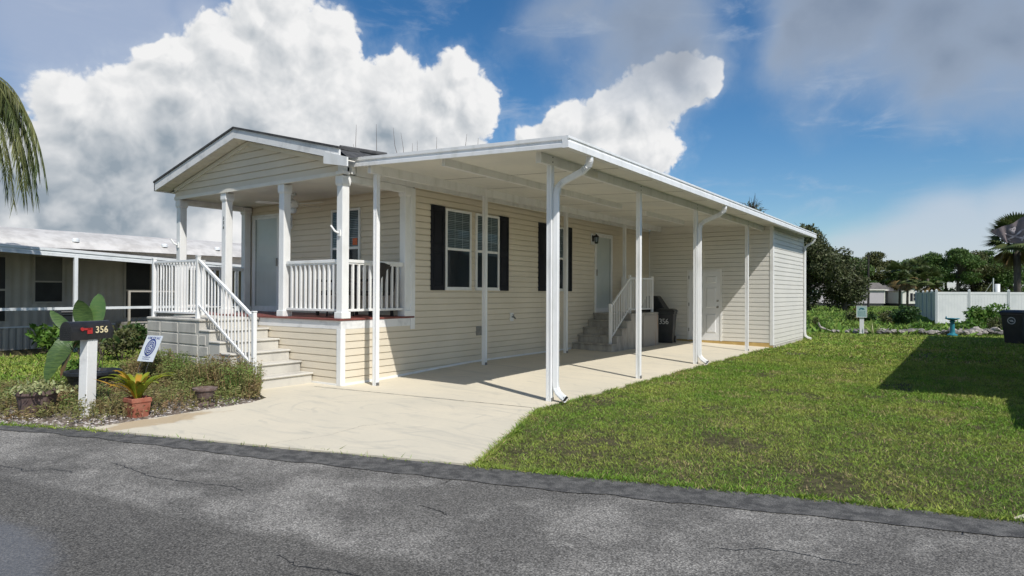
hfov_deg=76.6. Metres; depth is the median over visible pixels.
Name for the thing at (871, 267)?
broadleaf tree
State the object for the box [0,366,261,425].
weeds
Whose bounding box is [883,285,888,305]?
house
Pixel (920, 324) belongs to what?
bush
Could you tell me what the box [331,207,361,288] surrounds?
window
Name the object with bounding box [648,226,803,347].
storage shed
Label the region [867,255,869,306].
utility pole
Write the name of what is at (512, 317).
garden tap
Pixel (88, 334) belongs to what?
mailbox
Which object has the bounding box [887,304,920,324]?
bush
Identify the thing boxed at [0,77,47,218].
queen palm
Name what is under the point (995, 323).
bush
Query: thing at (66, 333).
door
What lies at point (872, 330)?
agave
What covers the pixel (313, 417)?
driveway
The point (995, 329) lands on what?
rock
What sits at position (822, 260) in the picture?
oak tree
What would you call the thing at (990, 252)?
pine tree
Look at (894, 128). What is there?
sky
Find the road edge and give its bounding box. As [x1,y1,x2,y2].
[0,424,1023,537]
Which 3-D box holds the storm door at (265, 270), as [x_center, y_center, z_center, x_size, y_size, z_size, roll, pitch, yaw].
[-5.362,-0.535,14.090,0.878,2.034,0.058,0,-1,35]
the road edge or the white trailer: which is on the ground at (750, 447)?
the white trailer
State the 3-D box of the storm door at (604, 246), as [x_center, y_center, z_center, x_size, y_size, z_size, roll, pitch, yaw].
[2.501,-0.393,17.583,0.058,2.044,0.918,0,-1,35]
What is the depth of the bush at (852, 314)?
40.81 m
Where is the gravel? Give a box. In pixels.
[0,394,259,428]
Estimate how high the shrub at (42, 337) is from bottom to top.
0.868 m
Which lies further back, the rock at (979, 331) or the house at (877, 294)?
the house at (877, 294)
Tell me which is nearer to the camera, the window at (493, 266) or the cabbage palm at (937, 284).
the window at (493, 266)
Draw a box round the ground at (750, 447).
[0,306,1023,515]
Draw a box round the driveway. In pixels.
[87,383,535,465]
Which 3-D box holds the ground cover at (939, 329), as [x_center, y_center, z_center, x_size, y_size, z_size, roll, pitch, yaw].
[19.206,1.874,27.495,6.767,0.559,2.966,0,0,-2]
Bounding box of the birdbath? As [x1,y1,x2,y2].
[945,316,959,335]
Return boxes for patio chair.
[316,265,360,314]
[349,263,395,316]
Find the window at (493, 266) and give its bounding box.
[474,213,499,290]
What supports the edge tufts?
on the ground at (750, 447)
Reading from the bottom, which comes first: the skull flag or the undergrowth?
the undergrowth
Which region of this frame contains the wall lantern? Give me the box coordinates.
[590,233,598,244]
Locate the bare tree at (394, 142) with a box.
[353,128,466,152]
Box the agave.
[864,324,881,333]
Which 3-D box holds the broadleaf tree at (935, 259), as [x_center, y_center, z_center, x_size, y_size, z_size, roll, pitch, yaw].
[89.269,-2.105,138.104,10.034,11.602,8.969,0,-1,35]
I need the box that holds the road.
[0,430,1023,575]
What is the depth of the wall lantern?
17.01 m
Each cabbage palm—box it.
[881,260,915,305]
[895,269,918,306]
[906,258,931,292]
[912,265,945,292]
[979,211,1023,291]
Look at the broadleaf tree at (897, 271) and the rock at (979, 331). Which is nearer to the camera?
the rock at (979, 331)
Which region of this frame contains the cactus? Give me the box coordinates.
[43,294,121,393]
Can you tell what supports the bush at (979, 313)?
on the ground at (750, 447)
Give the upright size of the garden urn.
0.240 m
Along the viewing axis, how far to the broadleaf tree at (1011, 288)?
139.33 m
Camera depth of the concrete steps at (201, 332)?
10.71 m
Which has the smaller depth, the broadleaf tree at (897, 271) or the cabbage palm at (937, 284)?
the cabbage palm at (937, 284)
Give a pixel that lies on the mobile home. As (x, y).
(431, 246)
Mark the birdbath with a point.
(952, 327)
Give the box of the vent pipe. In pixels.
[995,284,999,291]
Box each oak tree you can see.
[740,196,767,212]
[794,222,858,310]
[819,246,871,310]
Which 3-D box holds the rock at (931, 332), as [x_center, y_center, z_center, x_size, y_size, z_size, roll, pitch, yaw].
[16.115,1.719,24.976,0.363,0.186,0.255,-12,13,17]
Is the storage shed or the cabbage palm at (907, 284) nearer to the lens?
the storage shed
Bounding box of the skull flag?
[990,216,1023,243]
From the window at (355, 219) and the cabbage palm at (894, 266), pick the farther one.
the cabbage palm at (894, 266)
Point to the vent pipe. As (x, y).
(997, 287)
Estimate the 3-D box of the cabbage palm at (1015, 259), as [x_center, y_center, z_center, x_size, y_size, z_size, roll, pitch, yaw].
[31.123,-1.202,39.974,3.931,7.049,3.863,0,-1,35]
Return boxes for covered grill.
[642,296,668,311]
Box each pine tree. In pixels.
[860,251,895,281]
[876,261,896,284]
[931,247,987,291]
[941,260,955,291]
[978,250,996,281]
[979,255,1023,291]
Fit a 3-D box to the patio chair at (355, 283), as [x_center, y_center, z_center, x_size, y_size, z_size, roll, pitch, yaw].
[-3.170,0.033,11.886,0.600,0.921,0.621,0,0,25]
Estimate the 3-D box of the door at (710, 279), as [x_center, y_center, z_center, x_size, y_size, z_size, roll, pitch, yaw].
[5.642,0.520,19.069,0.938,2.021,0.072,0,-1,35]
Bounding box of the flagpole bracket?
[330,225,340,235]
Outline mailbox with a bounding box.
[59,320,112,415]
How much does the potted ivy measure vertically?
0.484 m
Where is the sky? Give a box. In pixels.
[0,0,1023,291]
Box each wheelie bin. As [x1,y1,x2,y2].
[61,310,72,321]
[655,309,677,342]
[999,310,1023,343]
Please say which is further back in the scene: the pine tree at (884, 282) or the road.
the pine tree at (884, 282)
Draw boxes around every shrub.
[25,323,72,350]
[65,359,109,370]
[97,321,145,359]
[110,320,146,349]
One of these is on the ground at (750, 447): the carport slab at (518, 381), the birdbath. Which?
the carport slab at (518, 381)
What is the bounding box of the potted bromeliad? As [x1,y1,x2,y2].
[95,370,176,417]
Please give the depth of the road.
4.11 m
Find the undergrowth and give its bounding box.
[939,287,1021,291]
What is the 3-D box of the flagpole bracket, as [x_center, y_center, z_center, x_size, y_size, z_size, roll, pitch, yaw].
[-2.800,-0.912,10.297,0.173,0.179,0.060,0,0,-4]
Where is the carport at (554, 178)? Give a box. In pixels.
[348,135,816,402]
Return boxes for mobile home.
[153,127,648,385]
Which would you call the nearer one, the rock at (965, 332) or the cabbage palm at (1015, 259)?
the rock at (965, 332)
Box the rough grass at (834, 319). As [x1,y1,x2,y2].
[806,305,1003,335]
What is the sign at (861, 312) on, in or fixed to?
on the lawn at (978, 347)
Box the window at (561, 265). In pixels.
[559,227,563,290]
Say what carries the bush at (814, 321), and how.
on the ground at (750, 447)
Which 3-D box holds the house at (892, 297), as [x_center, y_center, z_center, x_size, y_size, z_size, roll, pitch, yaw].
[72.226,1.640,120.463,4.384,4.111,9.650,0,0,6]
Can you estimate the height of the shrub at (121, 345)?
0.917 m
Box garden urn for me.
[192,386,217,406]
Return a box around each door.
[59,322,73,340]
[253,215,277,310]
[596,235,611,311]
[688,271,719,340]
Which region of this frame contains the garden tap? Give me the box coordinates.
[509,313,515,320]
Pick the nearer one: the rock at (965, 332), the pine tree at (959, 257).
the rock at (965, 332)
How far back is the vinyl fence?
37.25 m
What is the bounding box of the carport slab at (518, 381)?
[317,340,768,408]
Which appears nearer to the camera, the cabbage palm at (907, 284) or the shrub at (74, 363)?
the shrub at (74, 363)
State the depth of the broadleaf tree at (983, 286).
136.71 m
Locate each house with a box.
[811,283,886,305]
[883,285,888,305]
[887,287,918,305]
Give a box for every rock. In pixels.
[876,330,885,333]
[928,330,935,334]
[961,330,969,334]
[973,329,982,335]
[989,327,1000,331]
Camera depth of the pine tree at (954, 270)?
140.17 m
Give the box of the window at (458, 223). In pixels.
[445,208,471,290]
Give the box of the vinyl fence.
[915,289,1023,322]
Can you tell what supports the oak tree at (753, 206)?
on the ground at (750, 447)
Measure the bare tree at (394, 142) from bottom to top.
10.492 m
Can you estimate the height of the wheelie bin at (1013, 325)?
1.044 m
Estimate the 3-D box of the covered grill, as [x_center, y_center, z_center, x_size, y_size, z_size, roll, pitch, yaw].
[4.234,0.905,19.077,0.952,1.349,0.475,0,-1,35]
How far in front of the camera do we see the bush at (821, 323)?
29.91 m
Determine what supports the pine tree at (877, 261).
on the ground at (750, 447)
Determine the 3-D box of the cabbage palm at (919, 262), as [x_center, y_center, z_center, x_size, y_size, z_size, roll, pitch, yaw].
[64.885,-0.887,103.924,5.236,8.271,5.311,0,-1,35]
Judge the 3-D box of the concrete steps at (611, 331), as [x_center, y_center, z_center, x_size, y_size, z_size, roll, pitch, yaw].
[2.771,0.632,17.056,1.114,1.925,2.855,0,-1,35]
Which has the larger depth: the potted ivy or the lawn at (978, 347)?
the lawn at (978, 347)
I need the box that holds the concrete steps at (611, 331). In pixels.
[572,275,657,351]
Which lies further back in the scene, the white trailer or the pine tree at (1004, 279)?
the pine tree at (1004, 279)
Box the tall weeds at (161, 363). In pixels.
[118,347,265,398]
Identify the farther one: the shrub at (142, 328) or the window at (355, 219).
the shrub at (142, 328)
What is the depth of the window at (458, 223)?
12.59 m
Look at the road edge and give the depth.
5.01 m
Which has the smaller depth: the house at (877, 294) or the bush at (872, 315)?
the bush at (872, 315)
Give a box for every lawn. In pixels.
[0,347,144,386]
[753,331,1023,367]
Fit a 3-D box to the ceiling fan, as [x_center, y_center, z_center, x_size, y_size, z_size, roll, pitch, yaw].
[-4.162,-1.612,12.422,1.255,0.380,1.213,0,-1,35]
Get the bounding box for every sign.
[137,335,162,372]
[856,306,866,333]
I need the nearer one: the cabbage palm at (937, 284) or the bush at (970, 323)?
the bush at (970, 323)
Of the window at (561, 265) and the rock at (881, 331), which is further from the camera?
the rock at (881, 331)
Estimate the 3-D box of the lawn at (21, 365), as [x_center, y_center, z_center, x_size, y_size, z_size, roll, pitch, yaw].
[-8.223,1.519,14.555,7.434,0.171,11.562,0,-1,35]
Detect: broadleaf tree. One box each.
[851,258,877,282]
[890,260,909,280]
[913,251,957,291]
[953,250,1004,291]
[1000,251,1023,291]
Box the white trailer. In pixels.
[0,226,240,351]
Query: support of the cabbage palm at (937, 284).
on the ground at (750, 447)
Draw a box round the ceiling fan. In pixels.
[256,193,322,213]
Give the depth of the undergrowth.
150.24 m
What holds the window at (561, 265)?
in the mobile home
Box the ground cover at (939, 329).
[906,325,1002,335]
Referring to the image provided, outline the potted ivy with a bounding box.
[4,376,77,417]
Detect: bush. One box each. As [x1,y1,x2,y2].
[807,317,819,324]
[816,320,825,327]
[844,310,859,321]
[864,311,877,321]
[876,310,891,322]
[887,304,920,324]
[908,320,932,328]
[955,317,988,328]
[963,302,1009,326]
[986,315,1001,328]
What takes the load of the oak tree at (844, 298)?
on the ground at (750, 447)
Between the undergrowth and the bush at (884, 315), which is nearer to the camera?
the bush at (884, 315)
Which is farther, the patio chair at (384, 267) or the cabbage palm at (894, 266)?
the cabbage palm at (894, 266)
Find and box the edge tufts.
[0,348,1023,524]
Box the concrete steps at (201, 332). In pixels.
[147,255,312,388]
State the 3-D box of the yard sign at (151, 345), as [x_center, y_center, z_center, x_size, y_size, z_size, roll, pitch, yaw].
[-5.711,1.172,10.212,0.505,0.848,0.139,0,0,29]

